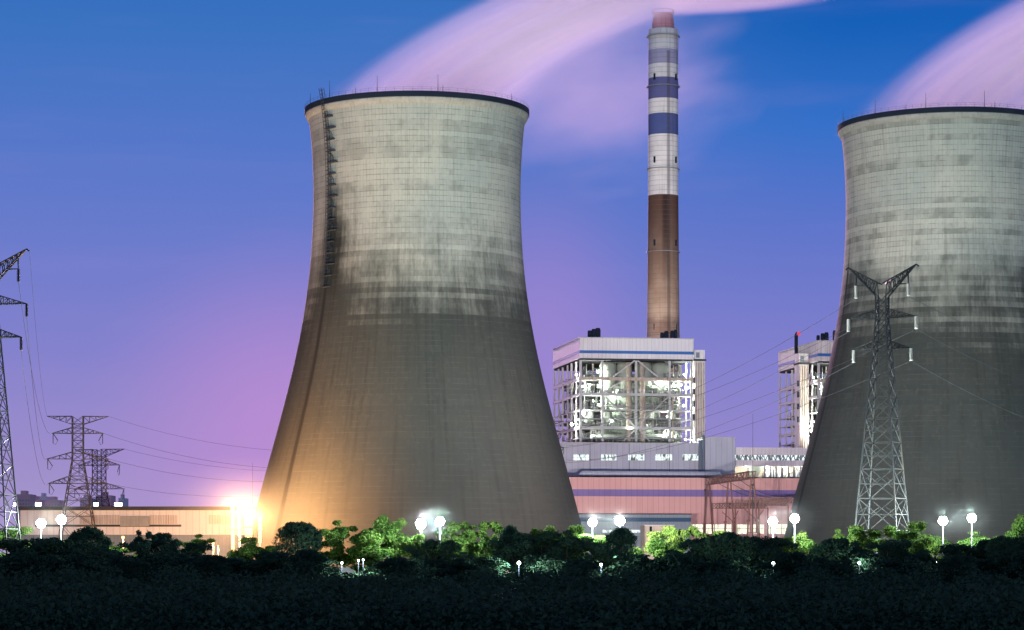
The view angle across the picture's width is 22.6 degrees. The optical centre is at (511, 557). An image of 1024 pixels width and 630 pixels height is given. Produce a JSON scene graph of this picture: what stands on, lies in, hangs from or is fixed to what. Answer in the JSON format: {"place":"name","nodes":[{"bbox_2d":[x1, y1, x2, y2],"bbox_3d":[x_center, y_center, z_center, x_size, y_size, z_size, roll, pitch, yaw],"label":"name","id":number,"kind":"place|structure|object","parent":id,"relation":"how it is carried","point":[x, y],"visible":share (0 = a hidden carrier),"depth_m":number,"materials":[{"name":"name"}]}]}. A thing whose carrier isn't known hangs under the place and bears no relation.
{"place":"outdoors","nodes":[
{"label":"outdoors","id":0,"kind":"place"},
{"bbox_2d":[16,491,35,537],"bbox_3d":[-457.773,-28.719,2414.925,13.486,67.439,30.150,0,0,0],"label":"apartment block","id":1,"kind":"structure","parent":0,"point":[25,498],"depth_m":2400.00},
{"bbox_2d":[45,497,64,505],"bbox_3d":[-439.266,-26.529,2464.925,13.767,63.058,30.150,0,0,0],"label":"apartment block","id":2,"kind":"structure","parent":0,"point":[53,501],"depth_m":2450.00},
{"bbox_2d":[97,492,115,505],"bbox_3d":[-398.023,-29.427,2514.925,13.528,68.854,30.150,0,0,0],"label":"apartment block","id":3,"kind":"structure","parent":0,"point":[112,500],"depth_m":2500.00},
{"bbox_2d":[19,506,256,561],"bbox_3d":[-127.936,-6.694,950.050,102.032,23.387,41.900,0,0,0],"label":"warehouse","id":4,"kind":"structure","parent":0,"point":[115,524],"depth_m":930.00,"materials":[{"name":"beige paint"}]},
{"bbox_2d":[0,0,1023,552],"label":"sky","id":5,"kind":"structure","parent":0,"point":[156,164],"materials":[{"name":"blue"}]},
{"bbox_2d":[552,328,705,442],"bbox_3d":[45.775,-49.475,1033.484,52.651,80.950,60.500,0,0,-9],"label":"boiler house","id":6,"kind":"structure","parent":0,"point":[615,388],"depth_m":1007.25,"materials":[{"name":"white paint"}]},
{"bbox_2d":[640,525,674,559],"bbox_3d":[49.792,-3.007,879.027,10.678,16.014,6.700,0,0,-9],"label":"building","id":7,"kind":"structure","parent":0,"point":[647,529],"depth_m":875.91,"materials":[{"name":"paint"}]},
{"bbox_2d":[569,471,799,539],"bbox_3d":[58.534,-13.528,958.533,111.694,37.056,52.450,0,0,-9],"label":"turbine hall","id":8,"kind":"structure","parent":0,"point":[673,492],"depth_m":933.62,"materials":[{"name":"pink paint"}]},
{"bbox_2d":[706,524,730,533],"bbox_3d":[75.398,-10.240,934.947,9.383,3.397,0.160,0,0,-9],"label":"window","id":9,"kind":"structure","parent":8,"relation":"in","point":[718,527],"depth_m":934.76,"materials":[{"name":"white glass"}]},
{"bbox_2d":[736,524,748,533],"bbox_3d":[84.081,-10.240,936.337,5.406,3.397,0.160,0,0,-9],"label":"window","id":10,"kind":"structure","parent":8,"relation":"in","point":[740,528],"depth_m":936.13,"materials":[{"name":"white glass"}]},
{"bbox_2d":[769,525,786,533],"bbox_3d":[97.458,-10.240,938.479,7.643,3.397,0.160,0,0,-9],"label":"window","id":11,"kind":"structure","parent":8,"relation":"in","point":[777,529],"depth_m":938.42,"materials":[{"name":"white glass"}]},
{"bbox_2d":[778,330,834,447],"bbox_3d":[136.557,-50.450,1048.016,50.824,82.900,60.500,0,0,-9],"label":"boiler house","id":12,"kind":"structure","parent":0,"point":[815,363],"depth_m":1026.43,"materials":[{"name":"white paint"}]},
{"label":"concrete yard","id":13,"kind":"structure","parent":0,"visible":0},
{"bbox_2d":[47,416,108,537],"bbox_3d":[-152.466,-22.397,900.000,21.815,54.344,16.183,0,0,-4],"label":"tension pylon","id":14,"kind":"object","parent":13,"relation":"on","point":[83,468],"visible":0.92,"depth_m":899.07,"materials":[{"name":"metal"}]},
{"bbox_2d":[231,504,234,550],"bbox_3d":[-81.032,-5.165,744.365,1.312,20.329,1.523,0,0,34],"label":"sodium lamp","id":15,"kind":"object","parent":13,"relation":"on","point":[232,524],"visible":0.91,"depth_m":743.84,"materials":[{"name":"metal"}]},
{"bbox_2d":[237,502,241,546],"bbox_3d":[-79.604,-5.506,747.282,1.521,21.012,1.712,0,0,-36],"label":"sodium lamp","id":16,"kind":"object","parent":13,"relation":"on","point":[239,509],"visible":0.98,"depth_m":746.74,"materials":[{"name":"metal"}]},
{"bbox_2d":[243,513,253,543],"bbox_3d":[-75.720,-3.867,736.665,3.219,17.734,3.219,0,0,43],"label":"sodium lamp","id":17,"kind":"object","parent":13,"relation":"on","point":[248,527],"visible":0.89,"depth_m":735.61,"materials":[{"name":"metal"}]},
{"bbox_2d":[252,80,588,566],"bbox_3d":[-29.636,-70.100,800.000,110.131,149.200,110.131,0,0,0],"label":"cooling tower","id":18,"kind":"structure","parent":13,"relation":"on","point":[416,391],"depth_m":767.96,"materials":[{"name":"concrete"}]},
{"bbox_2d":[560,442,697,475],"bbox_3d":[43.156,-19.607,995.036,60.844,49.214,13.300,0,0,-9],"label":"bunker bay","id":19,"kind":"object","parent":13,"relation":"on","point":[681,457],"visible":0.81,"depth_m":988.73,"materials":[{"name":"white metal"}]},
{"bbox_2d":[655,454,671,460],"bbox_3d":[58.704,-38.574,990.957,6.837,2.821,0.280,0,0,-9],"label":"window","id":20,"kind":"structure","parent":19,"relation":"in","point":[658,457],"depth_m":990.93,"materials":[{"name":"white glass"}]},
{"bbox_2d":[578,513,691,553],"bbox_3d":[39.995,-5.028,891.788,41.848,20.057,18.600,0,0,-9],"label":"workshop","id":21,"kind":"structure","parent":13,"relation":"on","point":[633,522],"depth_m":882.97,"materials":[{"name":"grey paint"}]},
{"bbox_2d":[646,8,679,441],"bbox_3d":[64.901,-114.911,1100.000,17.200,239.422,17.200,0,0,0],"label":"chimney","id":22,"kind":"object","parent":13,"relation":"on","point":[662,87],"visible":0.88,"depth_m":1094.38,"materials":[{"name":"concrete"}]},
{"bbox_2d":[698,435,704,470],"bbox_3d":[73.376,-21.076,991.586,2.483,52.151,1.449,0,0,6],"label":"riser pipe","id":23,"kind":"object","parent":13,"relation":"on","point":[701,455],"visible":0.34,"depth_m":991.03,"materials":[{"name":"grey metal"}]},
{"bbox_2d":[693,437,735,476],"bbox_3d":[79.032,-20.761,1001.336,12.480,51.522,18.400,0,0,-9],"label":"stair block","id":24,"kind":"structure","parent":13,"relation":"on","point":[720,454],"depth_m":992.50,"materials":[{"name":"white metal"}]},
{"bbox_2d":[703,471,758,536],"bbox_3d":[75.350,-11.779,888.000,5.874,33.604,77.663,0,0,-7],"label":"substation gantry","id":25,"kind":"object","parent":13,"relation":"on","point":[731,477],"visible":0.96,"depth_m":887.62,"materials":[{"name":"red metal"}]},
{"bbox_2d":[712,503,769,542],"bbox_3d":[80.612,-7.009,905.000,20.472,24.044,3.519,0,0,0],"label":"substation gantry","id":26,"kind":"object","parent":13,"relation":"on","point":[767,508],"visible":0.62,"depth_m":904.08,"materials":[{"name":"red metal"}]},
{"bbox_2d":[735,500,788,532],"bbox_3d":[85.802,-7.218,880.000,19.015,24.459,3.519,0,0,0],"label":"substation gantry","id":27,"kind":"object","parent":13,"relation":"on","point":[745,502],"visible":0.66,"depth_m":879.08,"materials":[{"name":"red metal"}]},
{"bbox_2d":[735,447,806,476],"bbox_3d":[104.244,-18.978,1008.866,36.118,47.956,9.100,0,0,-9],"label":"conveyor gallery","id":28,"kind":"object","parent":13,"relation":"on","point":[772,462],"visible":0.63,"depth_m":1005.03,"materials":[{"name":"white metal"}]},
{"bbox_2d":[758,497,793,536],"bbox_3d":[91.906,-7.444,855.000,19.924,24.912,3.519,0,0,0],"label":"substation gantry","id":29,"kind":"object","parent":13,"relation":"on","point":[773,501],"visible":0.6,"depth_m":854.08,"materials":[{"name":"red metal"}]},
{"bbox_2d":[784,90,1023,557],"bbox_3d":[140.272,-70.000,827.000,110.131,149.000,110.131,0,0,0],"label":"cooling tower","id":30,"kind":"structure","parent":13,"relation":"on","point":[936,194],"depth_m":794.73,"materials":[{"name":"concrete"}]},
{"label":"ground","id":31,"kind":"structure","parent":0,"visible":0},
{"bbox_2d":[0,249,29,556],"bbox_3d":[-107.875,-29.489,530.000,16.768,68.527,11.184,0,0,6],"label":"lattice pylon","id":32,"kind":"object","parent":31,"relation":"on","point":[5,271],"visible":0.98,"depth_m":529.66,"materials":[{"name":"metal"}]},
{"bbox_2d":[1,537,49,555],"bbox_3d":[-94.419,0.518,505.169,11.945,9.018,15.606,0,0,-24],"label":"tree","id":33,"kind":"object","parent":31,"relation":"on","point":[22,543],"visible":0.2,"depth_m":504.72,"materials":[{"name":"green plant"}]},
{"bbox_2d":[0,538,62,560],"bbox_3d":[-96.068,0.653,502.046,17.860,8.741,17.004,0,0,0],"label":"tree","id":34,"kind":"object","parent":31,"relation":"on","point":[38,548],"visible":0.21,"depth_m":496.55,"materials":[{"name":"green plant"}]},
{"bbox_2d":[43,538,92,556],"bbox_3d":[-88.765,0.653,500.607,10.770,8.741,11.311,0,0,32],"label":"tree","id":35,"kind":"object","parent":31,"relation":"on","point":[79,546],"visible":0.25,"depth_m":499.62,"materials":[{"name":"green plant"}]},
{"bbox_2d":[68,526,111,556],"bbox_3d":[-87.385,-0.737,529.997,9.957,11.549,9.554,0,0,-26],"label":"tree","id":36,"kind":"object","parent":31,"relation":"on","point":[88,534],"visible":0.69,"depth_m":528.21,"materials":[{"name":"green plant"}]},
{"bbox_2d":[74,449,124,505],"bbox_3d":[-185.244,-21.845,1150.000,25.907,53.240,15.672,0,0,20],"label":"tension pylon","id":37,"kind":"object","parent":31,"relation":"on","point":[97,490],"visible":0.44,"depth_m":1149.44,"materials":[{"name":"metal"}]},
{"bbox_2d":[91,541,149,559],"bbox_3d":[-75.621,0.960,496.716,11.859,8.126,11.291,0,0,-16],"label":"tree","id":38,"kind":"object","parent":31,"relation":"on","point":[130,546],"visible":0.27,"depth_m":498.26,"materials":[{"name":"green plant"}]},
{"bbox_2d":[129,530,157,560],"bbox_3d":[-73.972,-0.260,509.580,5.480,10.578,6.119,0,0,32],"label":"tree","id":39,"kind":"object","parent":31,"relation":"on","point":[138,538],"visible":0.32,"depth_m":509.01,"materials":[{"name":"green plant"}]},
{"bbox_2d":[127,554,178,574],"bbox_3d":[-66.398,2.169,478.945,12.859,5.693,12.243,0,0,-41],"label":"tree","id":40,"kind":"object","parent":31,"relation":"on","point":[151,555],"visible":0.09,"depth_m":481.21,"materials":[{"name":"green plant"}]},
{"bbox_2d":[149,532,181,555],"bbox_3d":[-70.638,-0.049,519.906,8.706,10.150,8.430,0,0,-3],"label":"tree","id":41,"kind":"object","parent":31,"relation":"on","point":[163,539],"visible":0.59,"depth_m":517.93,"materials":[{"name":"green plant"}]},
{"bbox_2d":[153,542,212,568],"bbox_3d":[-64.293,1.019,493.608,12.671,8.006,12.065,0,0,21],"label":"tree","id":42,"kind":"object","parent":31,"relation":"on","point":[173,551],"visible":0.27,"depth_m":494.47,"materials":[{"name":"green plant"}]},
{"bbox_2d":[166,553,208,578],"bbox_3d":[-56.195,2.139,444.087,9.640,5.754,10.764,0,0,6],"label":"tree","id":43,"kind":"object","parent":31,"relation":"on","point":[183,559],"visible":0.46,"depth_m":442.89,"materials":[{"name":"green plant"}]},
{"bbox_2d":[218,558,268,579],"bbox_3d":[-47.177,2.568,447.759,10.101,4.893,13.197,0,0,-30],"label":"tree","id":44,"kind":"object","parent":31,"relation":"on","point":[239,564],"visible":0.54,"depth_m":445.79,"materials":[{"name":"green plant"}]},
{"bbox_2d":[249,551,293,579],"bbox_3d":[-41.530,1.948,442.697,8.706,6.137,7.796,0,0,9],"label":"tree","id":45,"kind":"object","parent":31,"relation":"on","point":[275,559],"visible":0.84,"depth_m":441.13,"materials":[{"name":"green plant"}]},
{"bbox_2d":[272,521,326,561],"bbox_3d":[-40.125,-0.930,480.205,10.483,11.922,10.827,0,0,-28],"label":"tree","id":46,"kind":"object","parent":31,"relation":"on","point":[304,534],"visible":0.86,"depth_m":477.83,"materials":[{"name":"green plant"}]},
{"bbox_2d":[288,549,328,575],"bbox_3d":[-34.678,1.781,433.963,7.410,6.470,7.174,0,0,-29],"label":"tree","id":47,"kind":"object","parent":31,"relation":"on","point":[314,557],"visible":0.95,"depth_m":432.87,"materials":[{"name":"green plant"}]},
{"bbox_2d":[285,556,344,577],"bbox_3d":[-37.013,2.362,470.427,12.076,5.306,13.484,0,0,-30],"label":"tree","id":48,"kind":"object","parent":31,"relation":"on","point":[328,562],"visible":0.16,"depth_m":468.52,"materials":[{"name":"green plant"}]},
{"bbox_2d":[350,550,383,574],"bbox_3d":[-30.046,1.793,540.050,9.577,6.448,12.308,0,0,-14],"label":"tree","id":49,"kind":"object","parent":31,"relation":"on","point":[369,557],"visible":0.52,"depth_m":538.85,"materials":[{"name":"green plant"}]},
{"bbox_2d":[374,557,417,576],"bbox_3d":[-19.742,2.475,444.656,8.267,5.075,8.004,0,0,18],"label":"tree","id":50,"kind":"object","parent":31,"relation":"on","point":[394,562],"visible":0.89,"depth_m":443.23,"materials":[{"name":"green plant"}]},
{"bbox_2d":[403,538,474,574],"bbox_3d":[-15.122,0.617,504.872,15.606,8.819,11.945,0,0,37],"label":"tree","id":51,"kind":"object","parent":31,"relation":"on","point":[447,551],"visible":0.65,"depth_m":503.37,"materials":[{"name":"green plant"}]},
{"bbox_2d":[425,558,479,582],"bbox_3d":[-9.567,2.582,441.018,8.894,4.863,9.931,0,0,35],"label":"tree","id":52,"kind":"object","parent":31,"relation":"on","point":[450,569],"visible":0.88,"depth_m":439.04,"materials":[{"name":"green plant"}]},
{"bbox_2d":[466,556,510,576],"bbox_3d":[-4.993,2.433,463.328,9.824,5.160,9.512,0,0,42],"label":"tree","id":53,"kind":"object","parent":31,"relation":"on","point":[492,563],"visible":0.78,"depth_m":461.26,"materials":[{"name":"green plant"}]},
{"bbox_2d":[499,525,520,545],"bbox_3d":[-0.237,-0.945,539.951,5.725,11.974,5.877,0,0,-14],"label":"tree","id":54,"kind":"object","parent":31,"relation":"on","point":[509,529],"visible":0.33,"depth_m":539.38,"materials":[{"name":"green plant"}]},
{"bbox_2d":[0,552,1023,629],"bbox_3d":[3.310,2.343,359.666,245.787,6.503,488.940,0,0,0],"label":"thicket","id":55,"kind":"object","parent":31,"relation":"on","point":[617,598],"visible":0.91,"depth_m":130.41,"materials":[{"name":"green plant"}]},
{"bbox_2d":[483,532,546,572],"bbox_3d":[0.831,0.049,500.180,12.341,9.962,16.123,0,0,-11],"label":"tree","id":56,"kind":"object","parent":31,"relation":"on","point":[510,554],"visible":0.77,"depth_m":498.65,"materials":[{"name":"green plant"}]},
{"bbox_2d":[513,531,563,560],"bbox_3d":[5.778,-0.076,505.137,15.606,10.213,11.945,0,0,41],"label":"tree","id":57,"kind":"object","parent":31,"relation":"on","point":[541,551],"visible":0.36,"depth_m":503.55,"materials":[{"name":"green plant"}]},
{"bbox_2d":[522,560,576,576],"bbox_3d":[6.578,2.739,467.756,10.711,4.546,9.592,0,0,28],"label":"tree","id":58,"kind":"object","parent":31,"relation":"on","point":[557,563],"visible":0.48,"depth_m":465.41,"materials":[{"name":"green plant"}]},
{"bbox_2d":[536,529,597,565],"bbox_3d":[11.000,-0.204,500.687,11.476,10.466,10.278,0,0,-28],"label":"tree","id":59,"kind":"object","parent":31,"relation":"on","point":[572,546],"visible":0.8,"depth_m":499.11,"materials":[{"name":"green plant"}]},
{"bbox_2d":[560,559,599,576],"bbox_3d":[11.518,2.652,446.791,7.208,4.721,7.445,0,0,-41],"label":"tree","id":60,"kind":"object","parent":31,"relation":"on","point":[586,564],"visible":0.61,"depth_m":445.35,"materials":[{"name":"green plant"}]},
{"bbox_2d":[577,533,637,572],"bbox_3d":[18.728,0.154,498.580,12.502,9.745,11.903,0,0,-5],"label":"tree","id":61,"kind":"object","parent":31,"relation":"on","point":[602,553],"visible":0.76,"depth_m":498.32,"materials":[{"name":"green plant"}]},
{"bbox_2d":[604,527,637,559],"bbox_3d":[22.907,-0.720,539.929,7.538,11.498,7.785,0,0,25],"label":"tree","id":62,"kind":"object","parent":31,"relation":"on","point":[622,531],"visible":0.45,"depth_m":538.87,"materials":[{"name":"green plant"}]},
{"bbox_2d":[599,554,650,571],"bbox_3d":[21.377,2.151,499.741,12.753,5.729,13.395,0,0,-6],"label":"tree","id":63,"kind":"object","parent":31,"relation":"on","point":[631,557],"visible":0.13,"depth_m":496.47,"materials":[{"name":"green plant"}]},
{"bbox_2d":[626,557,681,578],"bbox_3d":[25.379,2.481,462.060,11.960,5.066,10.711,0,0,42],"label":"tree","id":64,"kind":"object","parent":31,"relation":"on","point":[645,560],"visible":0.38,"depth_m":460.82,"materials":[{"name":"green plant"}]},
{"bbox_2d":[653,553,704,576],"bbox_3d":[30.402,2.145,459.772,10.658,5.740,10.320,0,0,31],"label":"tree","id":65,"kind":"object","parent":31,"relation":"on","point":[684,559],"visible":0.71,"depth_m":457.79,"materials":[{"name":"green plant"}]},
{"bbox_2d":[668,537,718,566],"bbox_3d":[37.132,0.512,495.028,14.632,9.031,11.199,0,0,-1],"label":"tree","id":66,"kind":"object","parent":31,"relation":"on","point":[692,543],"visible":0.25,"depth_m":493.36,"materials":[{"name":"green plant"}]},
{"bbox_2d":[696,531,759,565],"bbox_3d":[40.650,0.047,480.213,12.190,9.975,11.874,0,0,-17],"label":"tree","id":67,"kind":"object","parent":31,"relation":"on","point":[726,543],"visible":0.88,"depth_m":477.47,"materials":[{"name":"green plant"}]},
{"bbox_2d":[708,554,752,574],"bbox_3d":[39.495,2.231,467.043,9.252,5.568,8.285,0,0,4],"label":"tree","id":68,"kind":"object","parent":31,"relation":"on","point":[732,558],"visible":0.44,"depth_m":465.11,"materials":[{"name":"green plant"}]},
{"bbox_2d":[718,535,772,571],"bbox_3d":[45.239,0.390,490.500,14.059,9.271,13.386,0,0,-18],"label":"tree","id":69,"kind":"object","parent":31,"relation":"on","point":[766,539],"visible":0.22,"depth_m":487.45,"materials":[{"name":"green plant"}]},
{"bbox_2d":[747,536,791,574],"bbox_3d":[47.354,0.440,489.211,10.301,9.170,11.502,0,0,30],"label":"tree","id":70,"kind":"object","parent":31,"relation":"on","point":[766,550],"visible":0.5,"depth_m":487.38,"materials":[{"name":"green plant"}]},
{"bbox_2d":[771,539,799,572],"bbox_3d":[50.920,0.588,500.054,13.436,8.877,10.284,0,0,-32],"label":"tree","id":71,"kind":"object","parent":31,"relation":"on","point":[793,546],"visible":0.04,"depth_m":499.82,"materials":[{"name":"green plant"}]},
{"bbox_2d":[757,551,827,579],"bbox_3d":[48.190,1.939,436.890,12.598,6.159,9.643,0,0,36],"label":"tree","id":72,"kind":"object","parent":31,"relation":"on","point":[786,566],"visible":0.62,"depth_m":436.12,"materials":[{"name":"green plant"}]},
{"bbox_2d":[814,559,853,580],"bbox_3d":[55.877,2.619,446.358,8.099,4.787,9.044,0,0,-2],"label":"tree","id":73,"kind":"object","parent":31,"relation":"on","point":[846,567],"visible":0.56,"depth_m":445.17,"materials":[{"name":"green plant"}]},
{"bbox_2d":[809,537,861,567],"bbox_3d":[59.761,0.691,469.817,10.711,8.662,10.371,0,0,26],"label":"tree","id":74,"kind":"object","parent":31,"relation":"on","point":[841,548],"visible":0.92,"depth_m":467.86,"materials":[{"name":"green plant"}]},
{"bbox_2d":[838,541,887,574],"bbox_3d":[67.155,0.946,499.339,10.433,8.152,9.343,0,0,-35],"label":"tree","id":75,"kind":"object","parent":31,"relation":"on","point":[872,546],"visible":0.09,"depth_m":497.25,"materials":[{"name":"green plant"}]},
{"bbox_2d":[848,552,885,574],"bbox_3d":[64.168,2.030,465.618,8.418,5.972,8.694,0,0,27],"label":"tree","id":76,"kind":"object","parent":31,"relation":"on","point":[866,560],"visible":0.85,"depth_m":464.20,"materials":[{"name":"green plant"}]},
{"bbox_2d":[870,540,910,568],"bbox_3d":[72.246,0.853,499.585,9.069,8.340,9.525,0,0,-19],"label":"tree","id":77,"kind":"object","parent":31,"relation":"on","point":[888,555],"visible":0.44,"depth_m":498.34,"materials":[{"name":"green plant"}]},
{"bbox_2d":[877,539,933,574],"bbox_3d":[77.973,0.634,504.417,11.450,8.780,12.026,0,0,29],"label":"tree","id":78,"kind":"object","parent":31,"relation":"on","point":[905,551],"visible":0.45,"depth_m":502.40,"materials":[{"name":"green plant"}]},
{"bbox_2d":[892,520,935,557],"bbox_3d":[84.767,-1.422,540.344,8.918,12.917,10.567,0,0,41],"label":"tree","id":79,"kind":"object","parent":31,"relation":"on","point":[913,537],"visible":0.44,"depth_m":539.41,"materials":[{"name":"green plant"}]},
{"bbox_2d":[899,554,938,577],"bbox_3d":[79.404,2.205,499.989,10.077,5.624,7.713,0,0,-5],"label":"tree","id":80,"kind":"object","parent":31,"relation":"on","point":[921,558],"visible":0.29,"depth_m":498.78,"materials":[{"name":"green plant"}]},
{"bbox_2d":[931,543,985,573],"bbox_3d":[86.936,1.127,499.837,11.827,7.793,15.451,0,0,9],"label":"tree","id":81,"kind":"object","parent":31,"relation":"on","point":[954,549],"visible":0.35,"depth_m":497.11,"materials":[{"name":"green plant"}]},
{"bbox_2d":[963,538,1020,567],"bbox_3d":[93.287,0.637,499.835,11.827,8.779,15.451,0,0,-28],"label":"tree","id":82,"kind":"object","parent":31,"relation":"on","point":[981,543],"visible":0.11,"depth_m":498.66,"materials":[{"name":"green plant"}]},
{"bbox_2d":[984,535,1018,567],"bbox_3d":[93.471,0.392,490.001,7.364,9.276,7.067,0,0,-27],"label":"tree","id":83,"kind":"object","parent":31,"relation":"on","point":[999,543],"visible":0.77,"depth_m":488.86,"materials":[{"name":"green plant"}]},
{"bbox_2d":[1010,535,1023,552],"bbox_3d":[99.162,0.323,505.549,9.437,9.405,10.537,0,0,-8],"label":"tree","id":84,"kind":"object","parent":31,"relation":"on","point":[1020,543],"visible":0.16,"depth_m":503.75,"materials":[{"name":"green plant"}]},
{"label":"lawn","id":85,"kind":"structure","parent":0,"visible":0},
{"bbox_2d":[0,526,34,556],"bbox_3d":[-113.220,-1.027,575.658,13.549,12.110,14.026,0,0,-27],"label":"tree","id":86,"kind":"object","parent":85,"relation":"on","point":[25,530],"visible":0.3,"depth_m":575.43,"materials":[{"name":"green plant"}]},
{"bbox_2d":[179,534,215,553],"bbox_3d":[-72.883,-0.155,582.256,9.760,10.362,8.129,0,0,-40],"label":"tree","id":87,"kind":"object","parent":85,"relation":"on","point":[200,541],"visible":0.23,"depth_m":581.41,"materials":[{"name":"green plant"}]},
{"bbox_2d":[226,536,263,563],"bbox_3d":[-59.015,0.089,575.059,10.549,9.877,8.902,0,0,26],"label":"tree","id":88,"kind":"object","parent":85,"relation":"on","point":[248,551],"visible":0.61,"depth_m":573.49,"materials":[{"name":"green plant"}]},
{"bbox_2d":[254,545,278,559],"bbox_3d":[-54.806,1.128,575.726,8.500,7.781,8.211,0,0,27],"label":"tree","id":89,"kind":"object","parent":85,"relation":"on","point":[268,549],"visible":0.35,"depth_m":574.56,"materials":[{"name":"green plant"}]},
{"bbox_2d":[318,520,358,568],"bbox_3d":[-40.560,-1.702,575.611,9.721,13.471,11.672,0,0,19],"label":"tree","id":90,"kind":"object","parent":85,"relation":"on","point":[334,537],"visible":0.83,"depth_m":573.45,"materials":[{"name":"green plant"}]},
{"bbox_2d":[334,518,410,567],"bbox_3d":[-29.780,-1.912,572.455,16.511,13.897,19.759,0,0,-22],"label":"tree","id":91,"kind":"object","parent":85,"relation":"on","point":[367,540],"visible":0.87,"depth_m":570.69,"materials":[{"name":"green plant"}]},
{"bbox_2d":[378,514,407,550],"bbox_3d":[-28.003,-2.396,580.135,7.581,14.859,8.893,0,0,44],"label":"tree","id":92,"kind":"object","parent":85,"relation":"on","point":[401,523],"visible":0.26,"depth_m":579.01,"materials":[{"name":"green plant"}]},
{"bbox_2d":[395,532,440,558],"bbox_3d":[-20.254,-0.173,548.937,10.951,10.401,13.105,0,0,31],"label":"tree","id":93,"kind":"object","parent":85,"relation":"on","point":[413,541],"visible":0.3,"depth_m":547.89,"materials":[{"name":"green plant"}]},
{"bbox_2d":[434,521,475,557],"bbox_3d":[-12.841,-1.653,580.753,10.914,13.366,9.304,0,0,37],"label":"tree","id":94,"kind":"object","parent":85,"relation":"on","point":[453,527],"visible":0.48,"depth_m":578.99,"materials":[{"name":"green plant"}]},
{"bbox_2d":[449,525,485,557],"bbox_3d":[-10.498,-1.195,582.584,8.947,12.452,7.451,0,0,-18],"label":"tree","id":95,"kind":"object","parent":85,"relation":"on","point":[464,535],"visible":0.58,"depth_m":580.82,"materials":[{"name":"green plant"}]},
{"bbox_2d":[463,529,497,556],"bbox_3d":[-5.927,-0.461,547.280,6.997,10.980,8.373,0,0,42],"label":"tree","id":96,"kind":"object","parent":85,"relation":"on","point":[469,547],"visible":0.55,"depth_m":546.24,"materials":[{"name":"green plant"}]},
{"bbox_2d":[476,521,502,556],"bbox_3d":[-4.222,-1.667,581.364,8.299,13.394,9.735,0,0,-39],"label":"tree","id":97,"kind":"object","parent":85,"relation":"on","point":[495,526],"visible":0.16,"depth_m":579.91,"materials":[{"name":"green plant"}]},
{"bbox_2d":[557,525,586,558],"bbox_3d":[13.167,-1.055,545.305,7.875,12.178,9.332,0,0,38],"label":"tree","id":98,"kind":"object","parent":85,"relation":"on","point":[577,529],"visible":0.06,"depth_m":544.22,"materials":[{"name":"green plant"}]},
{"bbox_2d":[577,533,604,560],"bbox_3d":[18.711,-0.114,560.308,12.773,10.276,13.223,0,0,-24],"label":"tree","id":99,"kind":"object","parent":85,"relation":"on","point":[600,538],"visible":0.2,"depth_m":555.93,"materials":[{"name":"green plant"}]},
{"bbox_2d":[629,530,684,557],"bbox_3d":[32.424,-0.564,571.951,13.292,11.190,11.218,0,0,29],"label":"tree","id":100,"kind":"object","parent":85,"relation":"on","point":[656,545],"visible":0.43,"depth_m":569.77,"materials":[{"name":"green plant"}]},
{"bbox_2d":[661,525,702,551],"bbox_3d":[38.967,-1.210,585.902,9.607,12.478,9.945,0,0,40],"label":"tree","id":101,"kind":"object","parent":85,"relation":"on","point":[674,538],"visible":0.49,"depth_m":584.29,"materials":[{"name":"green plant"}]},
{"bbox_2d":[789,530,818,555],"bbox_3d":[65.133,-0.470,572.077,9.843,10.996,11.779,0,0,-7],"label":"tree","id":102,"kind":"object","parent":85,"relation":"on","point":[803,541],"visible":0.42,"depth_m":569.18,"materials":[{"name":"green plant"}]},
{"bbox_2d":[847,525,896,551],"bbox_3d":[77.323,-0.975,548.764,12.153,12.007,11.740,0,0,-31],"label":"tree","id":103,"kind":"object","parent":85,"relation":"on","point":[860,535],"visible":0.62,"depth_m":546.94,"materials":[{"name":"green plant"}]},
{"bbox_2d":[845,264,918,553],"bbox_3d":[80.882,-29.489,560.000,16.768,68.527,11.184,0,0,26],"label":"lattice pylon","id":104,"kind":"object","parent":85,"relation":"on","point":[887,349],"visible":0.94,"depth_m":559.44,"materials":[{"name":"grey metal"}]},
{"bbox_2d":[562,299,854,431],"bbox_3d":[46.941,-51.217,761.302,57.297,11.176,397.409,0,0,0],"label":"power line","id":105,"kind":"object","parent":104,"relation":"hanging from","point":[731,370],"visible":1,"depth_m":678.11,"materials":[{"name":"metal"}]},
{"bbox_2d":[570,296,907,429],"bbox_3d":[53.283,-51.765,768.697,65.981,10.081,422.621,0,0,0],"label":"power line","id":106,"kind":"object","parent":104,"relation":"hanging from","point":[744,376],"visible":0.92,"depth_m":695.19,"materials":[{"name":"metal"}]},
{"bbox_2d":[572,361,909,460],"bbox_3d":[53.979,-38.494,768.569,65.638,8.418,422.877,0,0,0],"label":"power line","id":107,"kind":"object","parent":104,"relation":"hanging from","point":[745,425],"visible":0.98,"depth_m":699.84,"materials":[{"name":"metal"}]},
{"bbox_2d":[572,329,915,445],"bbox_3d":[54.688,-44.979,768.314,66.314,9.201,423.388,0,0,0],"label":"power line","id":108,"kind":"object","parent":104,"relation":"hanging from","point":[757,398],"visible":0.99,"depth_m":688.91,"materials":[{"name":"metal"}]},
{"bbox_2d":[919,534,949,558],"bbox_3d":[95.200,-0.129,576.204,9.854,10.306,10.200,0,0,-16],"label":"tree","id":109,"kind":"object","parent":85,"relation":"on","point":[939,540],"visible":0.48,"depth_m":573.43,"materials":[{"name":"green plant"}]},
{"bbox_2d":[957,531,993,552],"bbox_3d":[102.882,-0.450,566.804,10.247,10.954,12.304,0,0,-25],"label":"tree","id":110,"kind":"object","parent":85,"relation":"on","point":[967,541],"visible":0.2,"depth_m":567.74,"materials":[{"name":"green plant"}]},
{"bbox_2d":[1004,514,1023,541],"bbox_3d":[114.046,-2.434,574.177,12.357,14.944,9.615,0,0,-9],"label":"tree","id":111,"kind":"object","parent":85,"relation":"on","point":[1017,525],"visible":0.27,"depth_m":572.81,"materials":[{"name":"green plant"}]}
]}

